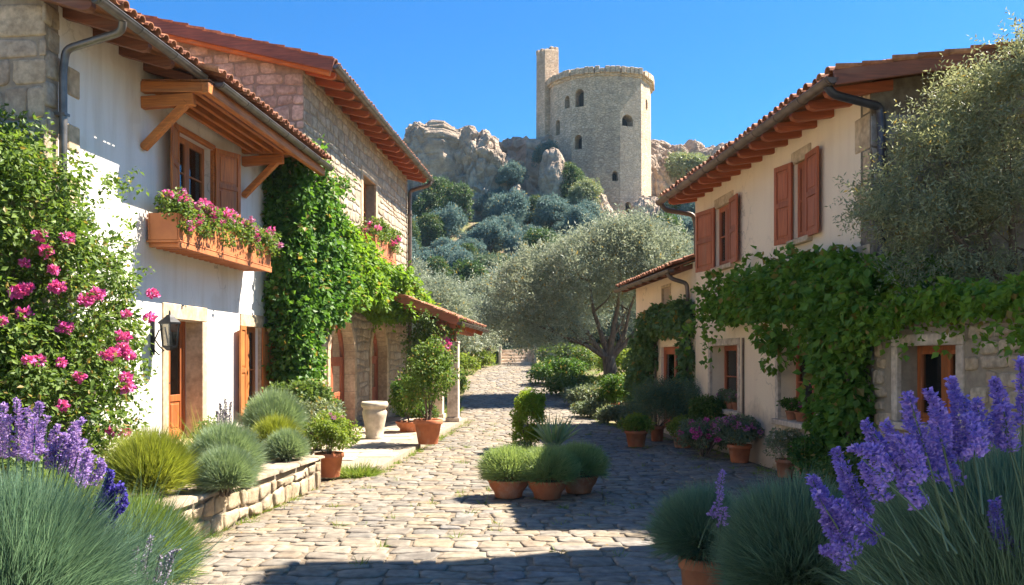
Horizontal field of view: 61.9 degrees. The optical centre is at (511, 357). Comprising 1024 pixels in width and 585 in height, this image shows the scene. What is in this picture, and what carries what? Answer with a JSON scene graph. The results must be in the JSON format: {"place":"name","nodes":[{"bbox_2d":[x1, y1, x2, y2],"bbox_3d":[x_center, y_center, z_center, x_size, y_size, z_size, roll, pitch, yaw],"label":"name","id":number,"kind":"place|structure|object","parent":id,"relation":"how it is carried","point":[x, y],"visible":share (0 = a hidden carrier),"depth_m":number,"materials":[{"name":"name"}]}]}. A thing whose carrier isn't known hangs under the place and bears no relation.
{"place":"outdoors","nodes":[
{"label":"outdoors","id":0,"kind":"place"},
{"bbox_2d":[309,418,466,470],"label":"pavement","id":1,"kind":"structure","parent":0,"point":[403,448],"depth_m":17.92,"materials":[{"name":"stone"}]},
{"bbox_2d":[309,417,444,460],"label":"pavement slabs","id":2,"kind":"structure","parent":1,"relation":"on","point":[364,447],"depth_m":18.56,"materials":[{"name":"stone"}]},
{"bbox_2d":[361,401,387,438],"bbox_3d":[-3.220,1.450,20.000,0.636,0.860,0.636,0,0,0],"label":"stone urn","id":3,"kind":"object","parent":2,"relation":"on","point":[374,413],"visible":1,"depth_m":19.79,"materials":[{"name":"stone"}]},
{"bbox_2d":[387,374,427,431],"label":"potted plant","id":4,"kind":"object","parent":2,"relation":"on","point":[408,425],"visible":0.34,"depth_m":21.64,"materials":[{"name":"green plant"}]},
{"bbox_2d":[395,308,465,375],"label":"climbing plant","id":5,"kind":"object","parent":2,"relation":"on","point":[427,327],"visible":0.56,"depth_m":24.39,"materials":[{"name":"green plant"}]},
{"bbox_2d":[396,334,461,444],"bbox_3d":[-1.797,0.672,18.693,1.603,2.412,1.409,0,0,12],"label":"potted plant","id":6,"kind":"object","parent":1,"relation":"on","point":[427,427],"visible":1,"depth_m":18.48,"materials":[{"name":"green plant"}]},
{"bbox_2d":[403,120,479,209],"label":"cliff","id":7,"kind":"structure","parent":0,"point":[434,146],"depth_m":92.14,"materials":[{"name":"stone"}]},
{"bbox_2d":[453,129,517,219],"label":"cliff","id":8,"kind":"structure","parent":0,"point":[481,159],"depth_m":91.22,"materials":[{"name":"stone"}]},
{"bbox_2d":[321,216,691,484],"bbox_3d":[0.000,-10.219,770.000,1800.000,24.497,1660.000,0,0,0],"label":"ground","id":9,"kind":"structure","parent":0,"point":[469,226],"depth_m":51.90,"materials":[{"name":"soil"}]},
{"bbox_2d":[0,452,170,584],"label":"lavender bush","id":10,"kind":"object","parent":9,"relation":"on","point":[49,536],"visible":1,"depth_m":4.20,"materials":[{"name":"green plant"}]},
{"bbox_2d":[0,397,254,584],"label":"lavender bush","id":11,"kind":"object","parent":9,"relation":"on","point":[30,430],"visible":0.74,"depth_m":5.02,"materials":[{"name":"green plant"}]},
{"bbox_2d":[92,467,211,584],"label":"lavender bush","id":12,"kind":"object","parent":9,"relation":"on","point":[116,489],"visible":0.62,"depth_m":4.72,"materials":[{"name":"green plant"}]},
{"bbox_2d":[0,0,333,467],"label":"white house","id":13,"kind":"structure","parent":9,"relation":"on","point":[121,87],"depth_m":13.71,"materials":[{"name":"paint"}]},
{"bbox_2d":[150,311,180,354],"bbox_3d":[-5.606,-0.404,13.842,0.490,0.732,0.329,0,0,4],"label":"wall lantern","id":14,"kind":"object","parent":13,"relation":"attached to","point":[169,319],"depth_m":13.82,"materials":[{"name":"metal"}]},
{"bbox_2d":[162,302,206,442],"bbox_3d":[-5.918,0.295,15.046,0.560,2.450,1.690,0,0,5],"label":"door","id":15,"kind":"structure","parent":13,"relation":"in","point":[184,368],"depth_m":15.61,"materials":[{"name":"brown wood"}]},
{"bbox_2d":[170,122,240,217],"bbox_3d":[-5.709,-3.320,15.422,0.520,1.440,2.671,0,0,6],"label":"window","id":16,"kind":"structure","parent":13,"relation":"in","point":[186,158],"depth_m":16.06,"materials":[{"name":"brown wood"}]},
{"bbox_2d":[146,186,283,272],"bbox_3d":[-5.298,-2.286,15.619,1.003,1.053,4.474,0,0,5],"label":"flower box","id":17,"kind":"object","parent":13,"relation":"attached to","point":[183,224],"visible":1,"depth_m":14.56,"materials":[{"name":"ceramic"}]},
{"bbox_2d":[239,313,274,419],"bbox_3d":[-5.522,0.170,18.097,0.329,2.180,1.839,0,0,6],"label":"door","id":18,"kind":"structure","parent":13,"relation":"in","point":[248,322],"depth_m":18.31,"materials":[{"name":"brown wood"}]},
{"bbox_2d":[89,447,324,537],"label":"planting terrace","id":19,"kind":"structure","parent":9,"relation":"on","point":[282,482],"depth_m":10.74,"materials":[{"name":"stone"}]},
{"bbox_2d":[0,440,113,490],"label":"garden shrub","id":20,"kind":"object","parent":19,"relation":"on","point":[11,462],"visible":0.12,"depth_m":8.02,"materials":[{"name":"green plant"}]},
{"bbox_2d":[0,103,160,466],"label":"climbing rose","id":21,"kind":"object","parent":19,"relation":"on","point":[33,347],"visible":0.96,"depth_m":10.50,"materials":[{"name":"green plant"}]},
{"bbox_2d":[94,423,204,497],"bbox_3d":[-3.982,1.120,9.301,1.306,0.950,1.366,0,0,0],"label":"ornamental grass tuft","id":22,"kind":"object","parent":19,"relation":"on","point":[155,451],"visible":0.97,"depth_m":9.07,"materials":[{"name":"green plant"}]},
{"bbox_2d":[191,441,266,496],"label":"lavender bush","id":23,"kind":"object","parent":19,"relation":"on","point":[227,468],"visible":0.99,"depth_m":9.53,"materials":[{"name":"green plant"}]},
{"bbox_2d":[185,417,274,478],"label":"lavender bush","id":24,"kind":"object","parent":19,"relation":"on","point":[233,434],"visible":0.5,"depth_m":10.44,"materials":[{"name":"green plant"}]},
{"bbox_2d":[237,383,311,434],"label":"lavender bush","id":25,"kind":"object","parent":19,"relation":"on","point":[271,402],"visible":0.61,"depth_m":13.97,"materials":[{"name":"green plant"}]},
{"bbox_2d":[251,411,305,452],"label":"lavender bush","id":26,"kind":"object","parent":19,"relation":"on","point":[266,426],"visible":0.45,"depth_m":13.14,"materials":[{"name":"green plant"}]},
{"bbox_2d":[262,426,311,460],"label":"lavender bush","id":27,"kind":"object","parent":19,"relation":"on","point":[285,443],"visible":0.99,"depth_m":12.44,"materials":[{"name":"green plant"}]},
{"bbox_2d":[243,374,338,418],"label":"garden shrub","id":28,"kind":"object","parent":19,"relation":"on","point":[303,390],"visible":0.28,"depth_m":16.82,"materials":[{"name":"green plant"}]},
{"bbox_2d":[293,396,344,454],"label":"garden shrub","id":29,"kind":"object","parent":19,"relation":"on","point":[330,408],"visible":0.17,"depth_m":15.66,"materials":[{"name":"green plant"}]},
{"bbox_2d":[137,13,434,425],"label":"stone house","id":30,"kind":"structure","parent":9,"relation":"on","point":[313,96],"depth_m":23.25,"materials":[{"name":"stone"}]},
{"bbox_2d":[259,133,368,389],"bbox_3d":[-4.600,-1.611,20.013,1.820,7.259,3.616,0,0,21],"label":"ivy","id":31,"kind":"object","parent":30,"relation":"attached to","point":[305,291],"visible":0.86,"depth_m":18.85,"materials":[{"name":"green plant"}]},
{"bbox_2d":[327,315,356,425],"bbox_3d":[-4.710,0.273,22.680,0.475,3.254,2.750,0,0,5],"label":"arched door","id":32,"kind":"structure","parent":30,"relation":"in","point":[339,362],"depth_m":23.72,"materials":[{"name":"brown wood"}]},
{"bbox_2d":[361,164,377,225],"bbox_3d":[-4.447,-4.600,25.619,0.388,2.001,1.990,0,0,5],"label":"window","id":33,"kind":"structure","parent":30,"relation":"in","point":[365,173],"depth_m":25.88,"materials":[{"name":"beige stone"}]},
{"bbox_2d":[369,323,388,415],"bbox_3d":[-4.379,0.328,26.817,0.475,3.144,2.450,0,0,5],"label":"arched door","id":34,"kind":"structure","parent":30,"relation":"in","point":[379,367],"depth_m":27.72,"materials":[{"name":"brown wood"}]},
{"bbox_2d":[357,216,403,265],"bbox_3d":[-3.917,-3.471,25.416,1.032,1.222,3.171,0,0,5],"label":"flower box","id":35,"kind":"object","parent":30,"relation":"attached to","point":[385,236],"visible":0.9,"depth_m":24.77,"materials":[{"name":"ceramic"}]},
{"bbox_2d":[336,219,440,332],"bbox_3d":[-3.596,-2.168,24.362,2.069,2.897,7.677,0,0,6],"label":"ivy","id":36,"kind":"object","parent":30,"relation":"attached to","point":[381,279],"visible":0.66,"depth_m":23.24,"materials":[{"name":"green plant"}]},
{"bbox_2d":[387,290,488,421],"bbox_3d":[-2.819,-0.282,27.915,3.405,4.364,7.447,0,0,4],"label":"covered porch","id":37,"kind":"object","parent":30,"relation":"attached to","point":[453,395],"visible":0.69,"depth_m":25.33,"materials":[{"name":"wood"}]},
{"bbox_2d":[303,409,363,477],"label":"potted plant","id":38,"kind":"object","parent":9,"relation":"on","point":[328,428],"visible":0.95,"depth_m":14.08,"materials":[{"name":"green plant"}]},
{"bbox_2d":[326,459,385,478],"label":"grass tuft","id":39,"kind":"object","parent":9,"relation":"on","point":[365,471],"visible":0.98,"depth_m":14.41,"materials":[{"name":"plant"}]},
{"bbox_2d":[412,174,452,221],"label":"hill shrub","id":40,"kind":"object","parent":9,"relation":"on","point":[428,202],"visible":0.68,"depth_m":86.44,"materials":[{"name":"green plant"}]},
{"bbox_2d":[415,212,450,248],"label":"hill shrub","id":41,"kind":"object","parent":9,"relation":"on","point":[428,223],"visible":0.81,"depth_m":79.39,"materials":[{"name":"green plant"}]},
{"bbox_2d":[407,241,467,271],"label":"hill shrub","id":42,"kind":"object","parent":9,"relation":"on","point":[444,251],"visible":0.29,"depth_m":70.67,"materials":[{"name":"teal plant"}]},
{"bbox_2d":[419,201,467,238],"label":"hill shrub","id":43,"kind":"object","parent":9,"relation":"on","point":[452,219],"visible":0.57,"depth_m":80.70,"materials":[{"name":"teal plant"}]},
{"bbox_2d":[407,266,491,358],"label":"olive tree","id":44,"kind":"object","parent":9,"relation":"on","point":[444,294],"visible":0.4,"depth_m":43.51,"materials":[{"name":"green plant"}]},
{"bbox_2d":[431,180,475,234],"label":"hill shrub","id":45,"kind":"object","parent":9,"relation":"on","point":[459,194],"visible":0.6,"depth_m":84.17,"materials":[{"name":"green plant"}]},
{"bbox_2d":[448,257,488,304],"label":"hill shrub","id":46,"kind":"object","parent":9,"relation":"on","point":[462,269],"visible":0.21,"depth_m":58.82,"materials":[{"name":"green plant"}]},
{"bbox_2d":[448,276,505,354],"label":"olive tree","id":47,"kind":"object","parent":9,"relation":"on","point":[491,343],"visible":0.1,"depth_m":46.74,"materials":[{"name":"green plant"}]},
{"bbox_2d":[469,218,506,253],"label":"hill shrub","id":48,"kind":"object","parent":9,"relation":"on","point":[489,231],"visible":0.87,"depth_m":77.13,"materials":[{"name":"teal plant"}]},
{"bbox_2d":[461,265,525,351],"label":"olive tree","id":49,"kind":"object","parent":9,"relation":"on","point":[478,283],"visible":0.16,"depth_m":51.43,"materials":[{"name":"green plant"}]},
{"bbox_2d":[484,186,531,225],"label":"hill shrub","id":50,"kind":"object","parent":9,"relation":"on","point":[515,205],"visible":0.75,"depth_m":83.85,"materials":[{"name":"teal plant"}]},
{"bbox_2d":[500,224,527,255],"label":"hill shrub","id":51,"kind":"object","parent":9,"relation":"on","point":[511,240],"visible":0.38,"depth_m":75.76,"materials":[{"name":"teal plant"}]},
{"bbox_2d":[498,345,536,364],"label":"stone steps","id":52,"kind":"structure","parent":9,"relation":"on","point":[503,355],"depth_m":50.38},
{"bbox_2d":[169,365,882,584],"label":"cobbled lane","id":53,"kind":"structure","parent":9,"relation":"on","point":[326,556],"depth_m":10.34,"materials":[{"name":"stone"}]},
{"bbox_2d":[90,483,216,584],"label":"lavender bush","id":54,"kind":"object","parent":53,"relation":"on","point":[158,510],"visible":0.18,"depth_m":6.46,"materials":[{"name":"green plant"}]},
{"bbox_2d":[129,534,273,584],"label":"lavender bush","id":55,"kind":"object","parent":53,"relation":"on","point":[159,558],"visible":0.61,"depth_m":5.00,"materials":[{"name":"green plant"}]},
{"bbox_2d":[474,441,535,498],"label":"potted plant","id":56,"kind":"object","parent":53,"relation":"on","point":[498,472],"visible":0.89,"depth_m":11.93,"materials":[{"name":"green plant"}]},
{"bbox_2d":[508,386,547,444],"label":"box hedge","id":57,"kind":"object","parent":53,"relation":"on","point":[527,403],"visible":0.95,"depth_m":17.73,"materials":[{"name":"green plant"}]},
{"bbox_2d":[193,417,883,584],"bbox_3d":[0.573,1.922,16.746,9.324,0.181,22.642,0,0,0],"label":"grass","id":58,"kind":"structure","parent":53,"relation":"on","point":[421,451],"depth_m":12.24,"materials":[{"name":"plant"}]},
{"bbox_2d":[514,444,583,499],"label":"potted plant","id":59,"kind":"object","parent":53,"relation":"on","point":[553,468],"visible":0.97,"depth_m":11.83,"materials":[{"name":"green plant"}]},
{"bbox_2d":[522,411,582,444],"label":"yucca","id":60,"kind":"object","parent":53,"relation":"on","point":[557,434],"visible":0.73,"depth_m":17.09,"materials":[{"name":"green plant"}]},
{"bbox_2d":[556,439,612,493],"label":"potted plant","id":61,"kind":"object","parent":53,"relation":"on","point":[595,462],"visible":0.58,"depth_m":12.34,"materials":[{"name":"green plant"}]},
{"bbox_2d":[617,412,656,446],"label":"potted plant","id":62,"kind":"object","parent":53,"relation":"on","point":[635,426],"visible":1,"depth_m":18.92,"materials":[{"name":"green plant"}]},
{"bbox_2d":[618,368,695,440],"bbox_3d":[3.494,1.086,20.338,1.825,1.783,1.946,0,0,44],"label":"potted plant","id":63,"kind":"object","parent":53,"relation":"on","point":[648,395],"visible":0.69,"depth_m":20.20,"materials":[{"name":"green plant"}]},
{"bbox_2d":[643,374,702,421],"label":"potted plant","id":64,"kind":"object","parent":53,"relation":"on","point":[685,392],"visible":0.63,"depth_m":19.91,"materials":[{"name":"green plant"}]},
{"bbox_2d":[638,477,745,584],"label":"potted plant","id":65,"kind":"object","parent":53,"relation":"on","point":[677,528],"visible":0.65,"depth_m":6.39,"materials":[{"name":"green plant"}]},
{"bbox_2d":[681,394,726,450],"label":"garden shrub","id":66,"kind":"object","parent":53,"relation":"on","point":[707,405],"visible":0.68,"depth_m":18.16,"materials":[{"name":"green plant"}]},
{"bbox_2d":[710,412,763,462],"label":"potted plant","id":67,"kind":"object","parent":53,"relation":"on","point":[743,428],"visible":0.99,"depth_m":16.03,"materials":[{"name":"green plant"}]},
{"bbox_2d":[762,427,801,477],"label":"potted plant","id":68,"kind":"object","parent":53,"relation":"on","point":[780,436],"visible":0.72,"depth_m":14.10,"materials":[{"name":"green plant"}]},
{"bbox_2d":[698,461,874,584],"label":"potted plant","id":69,"kind":"object","parent":53,"relation":"on","point":[771,538],"visible":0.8,"depth_m":5.34,"materials":[{"name":"green plant"}]},
{"bbox_2d":[814,435,897,505],"bbox_3d":[4.470,1.527,10.899,1.161,1.053,1.252,0,0,18],"label":"garden shrub","id":70,"kind":"object","parent":53,"relation":"on","point":[855,459],"visible":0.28,"depth_m":10.84,"materials":[{"name":"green plant"}]},
{"bbox_2d":[514,224,557,291],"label":"hill shrub","id":71,"kind":"object","parent":9,"relation":"on","point":[534,236],"visible":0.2,"depth_m":67.95,"materials":[{"name":"green plant"}]},
{"bbox_2d":[531,192,571,229],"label":"hill shrub","id":72,"kind":"object","parent":9,"relation":"on","point":[551,209],"visible":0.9,"depth_m":84.33,"materials":[{"name":"teal plant"}]},
{"bbox_2d":[525,355,588,383],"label":"garden shrub","id":73,"kind":"object","parent":9,"relation":"on","point":[552,367],"visible":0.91,"depth_m":38.05,"materials":[{"name":"green plant"}]},
{"bbox_2d":[541,372,595,395],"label":"garden shrub","id":74,"kind":"object","parent":9,"relation":"on","point":[559,386],"visible":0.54,"depth_m":34.64,"materials":[{"name":"green plant"}]},
{"bbox_2d":[544,342,597,367],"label":"garden shrub","id":75,"kind":"object","parent":9,"relation":"on","point":[585,354],"visible":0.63,"depth_m":40.62,"materials":[{"name":"green plant"}]},
{"bbox_2d":[465,200,693,375],"bbox_3d":[3.200,-2.685,34.619,10.205,7.933,6.124,0,0,0],"label":"olive tree","id":76,"kind":"object","parent":9,"relation":"on","point":[634,247],"visible":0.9,"depth_m":33.75,"materials":[{"name":"green plant"}]},
{"bbox_2d":[562,202,596,233],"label":"hill shrub","id":77,"kind":"object","parent":9,"relation":"on","point":[575,214],"visible":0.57,"depth_m":80.89,"materials":[{"name":"teal plant"}]},
{"bbox_2d":[560,380,600,404],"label":"garden shrub","id":78,"kind":"object","parent":9,"relation":"on","point":[580,393],"visible":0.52,"depth_m":31.26,"materials":[{"name":"green plant"}]},
{"bbox_2d":[569,396,619,418],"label":"garden shrub","id":79,"kind":"object","parent":9,"relation":"on","point":[584,408],"visible":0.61,"depth_m":28.17,"materials":[{"name":"green plant"}]},
{"bbox_2d":[536,46,654,215],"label":"castle tower","id":80,"kind":"structure","parent":9,"relation":"on","point":[595,122],"depth_m":94.54,"materials":[{"name":"stone"}]},
{"bbox_2d":[593,400,632,423],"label":"garden shrub","id":81,"kind":"object","parent":9,"relation":"on","point":[609,413],"visible":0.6,"depth_m":26.02,"materials":[{"name":"green plant"}]},
{"bbox_2d":[594,373,632,406],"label":"shrub","id":82,"kind":"object","parent":9,"relation":"on","point":[611,389],"visible":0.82,"depth_m":27.84,"materials":[{"name":"green plant"}]},
{"bbox_2d":[571,211,661,352],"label":"olive tree","id":83,"kind":"object","parent":9,"relation":"on","point":[620,316],"visible":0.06,"depth_m":49.98,"materials":[{"name":"green plant"}]},
{"bbox_2d":[613,254,694,442],"bbox_3d":[5.664,-0.824,23.590,4.481,6.047,6.555,0,0,-5],"label":"cream annex","id":84,"kind":"object","parent":9,"relation":"on","point":[675,279],"visible":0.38,"depth_m":22.88,"materials":[{"name":"paint"}]},
{"bbox_2d":[621,294,695,424],"bbox_3d":[3.889,0.195,23.032,1.022,3.580,5.933,0,0,-5],"label":"ivy","id":85,"kind":"object","parent":84,"relation":"attached to","point":[655,322],"visible":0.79,"depth_m":22.98,"materials":[{"name":"green plant"}]},
{"bbox_2d":[664,346,682,426],"bbox_3d":[4.297,0.800,22.352,0.080,2.200,2.200,0,0,-5],"label":"door","id":86,"kind":"structure","parent":84,"relation":"in","point":[670,357],"depth_m":22.92,"materials":[{"name":"brown wood"}]},
{"bbox_2d":[672,416,730,456],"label":"flowering bush","id":87,"kind":"object","parent":9,"relation":"on","point":[692,431],"visible":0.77,"depth_m":17.04,"materials":[{"name":"green plant"}]},
{"bbox_2d":[788,429,873,493],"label":"garden shrub","id":88,"kind":"object","parent":9,"relation":"on","point":[808,450],"visible":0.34,"depth_m":12.33,"materials":[{"name":"green plant"}]},
{"bbox_2d":[655,41,1023,501],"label":"cream house","id":89,"kind":"structure","parent":9,"relation":"on","point":[766,185],"depth_m":14.25,"materials":[{"name":"paint"}]},
{"bbox_2d":[695,190,737,272],"bbox_3d":[4.482,-2.665,18.250,0.317,1.590,2.392,0,0,-7],"label":"window","id":90,"kind":"structure","parent":89,"relation":"in","point":[728,214],"depth_m":18.55,"materials":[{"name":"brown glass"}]},
{"bbox_2d":[708,338,740,416],"bbox_3d":[4.658,0.385,18.191,0.460,1.590,2.140,0,0,-5],"label":"window frame","id":91,"kind":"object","parent":89,"relation":"in","point":[731,353],"depth_m":18.60,"materials":[{"name":"beige stone"}]},
{"bbox_2d":[771,342,818,429],"bbox_3d":[4.964,0.410,14.459,0.460,1.540,1.870,0,0,-5],"label":"window","id":92,"kind":"structure","parent":89,"relation":"in","point":[799,378],"depth_m":15.13,"materials":[{"name":"beige stone"}]},
{"bbox_2d":[774,143,818,245],"bbox_3d":[4.822,-2.700,14.205,0.266,1.600,1.617,0,0,-7],"label":"window","id":93,"kind":"structure","parent":89,"relation":"in","point":[808,170],"depth_m":14.41,"materials":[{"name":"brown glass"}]},
{"bbox_2d":[679,241,954,493],"bbox_3d":[4.361,0.007,14.862,1.663,4.047,8.105,0,0,-10],"label":"grape vine","id":94,"kind":"object","parent":89,"relation":"attached to","point":[809,293],"visible":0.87,"depth_m":12.50,"materials":[{"name":"green plant"}]},
{"bbox_2d":[824,7,1023,297],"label":"olive tree","id":95,"kind":"object","parent":9,"relation":"on","point":[980,187],"visible":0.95,"depth_m":10.88,"materials":[{"name":"green plant"}]},
{"bbox_2d":[872,315,1023,502],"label":"stone outbuilding","id":96,"kind":"structure","parent":9,"relation":"on","point":[894,375],"depth_m":10.61,"materials":[{"name":"beige stone"}]},
{"bbox_2d":[828,270,1023,363],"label":"trailing vine","id":97,"kind":"object","parent":96,"relation":"on","point":[971,299],"visible":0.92,"depth_m":9.70,"materials":[{"name":"green plant"}]},
{"bbox_2d":[887,332,964,432],"bbox_3d":[5.251,0.315,10.589,0.400,1.230,1.670,0,0,-5],"label":"window","id":98,"kind":"structure","parent":96,"relation":"in","point":[930,372],"depth_m":10.92,"materials":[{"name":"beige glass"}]},
{"bbox_2d":[509,184,531,223],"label":"cliff","id":99,"kind":"structure","parent":0,"point":[518,186],"depth_m":89.66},
{"bbox_2d":[495,160,528,188],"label":"hill shrub","id":100,"kind":"object","parent":99,"relation":"on","point":[514,172],"visible":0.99,"depth_m":90.44,"materials":[{"name":"teal plant"}]},
{"bbox_2d":[499,134,552,196],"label":"cliff","id":101,"kind":"structure","parent":0,"point":[520,150],"depth_m":96.69,"materials":[{"name":"stone"}]},
{"bbox_2d":[538,147,566,226],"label":"cliff","id":102,"kind":"structure","parent":0,"point":[551,178],"depth_m":89.78,"materials":[{"name":"stone"}]},
{"bbox_2d":[127,0,1023,147],"label":"sky","id":103,"kind":"structure","parent":0,"point":[717,67],"materials":[{"name":"blue"}]},
{"bbox_2d":[571,193,617,220],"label":"cliff","id":104,"kind":"structure","parent":0,"point":[604,201],"depth_m":87.81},
{"bbox_2d":[565,175,605,205],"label":"hill shrub","id":105,"kind":"object","parent":104,"relation":"on","point":[585,188],"visible":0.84,"depth_m":87.01,"materials":[{"name":"green plant"}]},
{"bbox_2d":[628,195,674,218],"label":"cliff","id":106,"kind":"structure","parent":0,"point":[643,200],"depth_m":90.96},
{"bbox_2d":[651,153,683,197],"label":"cliff","id":107,"kind":"structure","parent":0,"point":[662,180],"depth_m":103.90,"materials":[{"name":"stone"}]},
{"bbox_2d":[661,149,710,178],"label":"hill shrub","id":108,"kind":"object","parent":107,"relation":"on","point":[685,163],"visible":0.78,"depth_m":101.95,"materials":[{"name":"green plant"}]},
{"bbox_2d":[651,139,727,175],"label":"cliff","id":109,"kind":"structure","parent":0,"point":[663,148],"depth_m":108.38,"materials":[{"name":"stone"}]},
{"bbox_2d":[805,355,1023,584],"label":"lavender bush","id":110,"kind":"object","parent":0,"point":[948,516],"visible":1,"depth_m":3.57,"materials":[{"name":"purple plant"}]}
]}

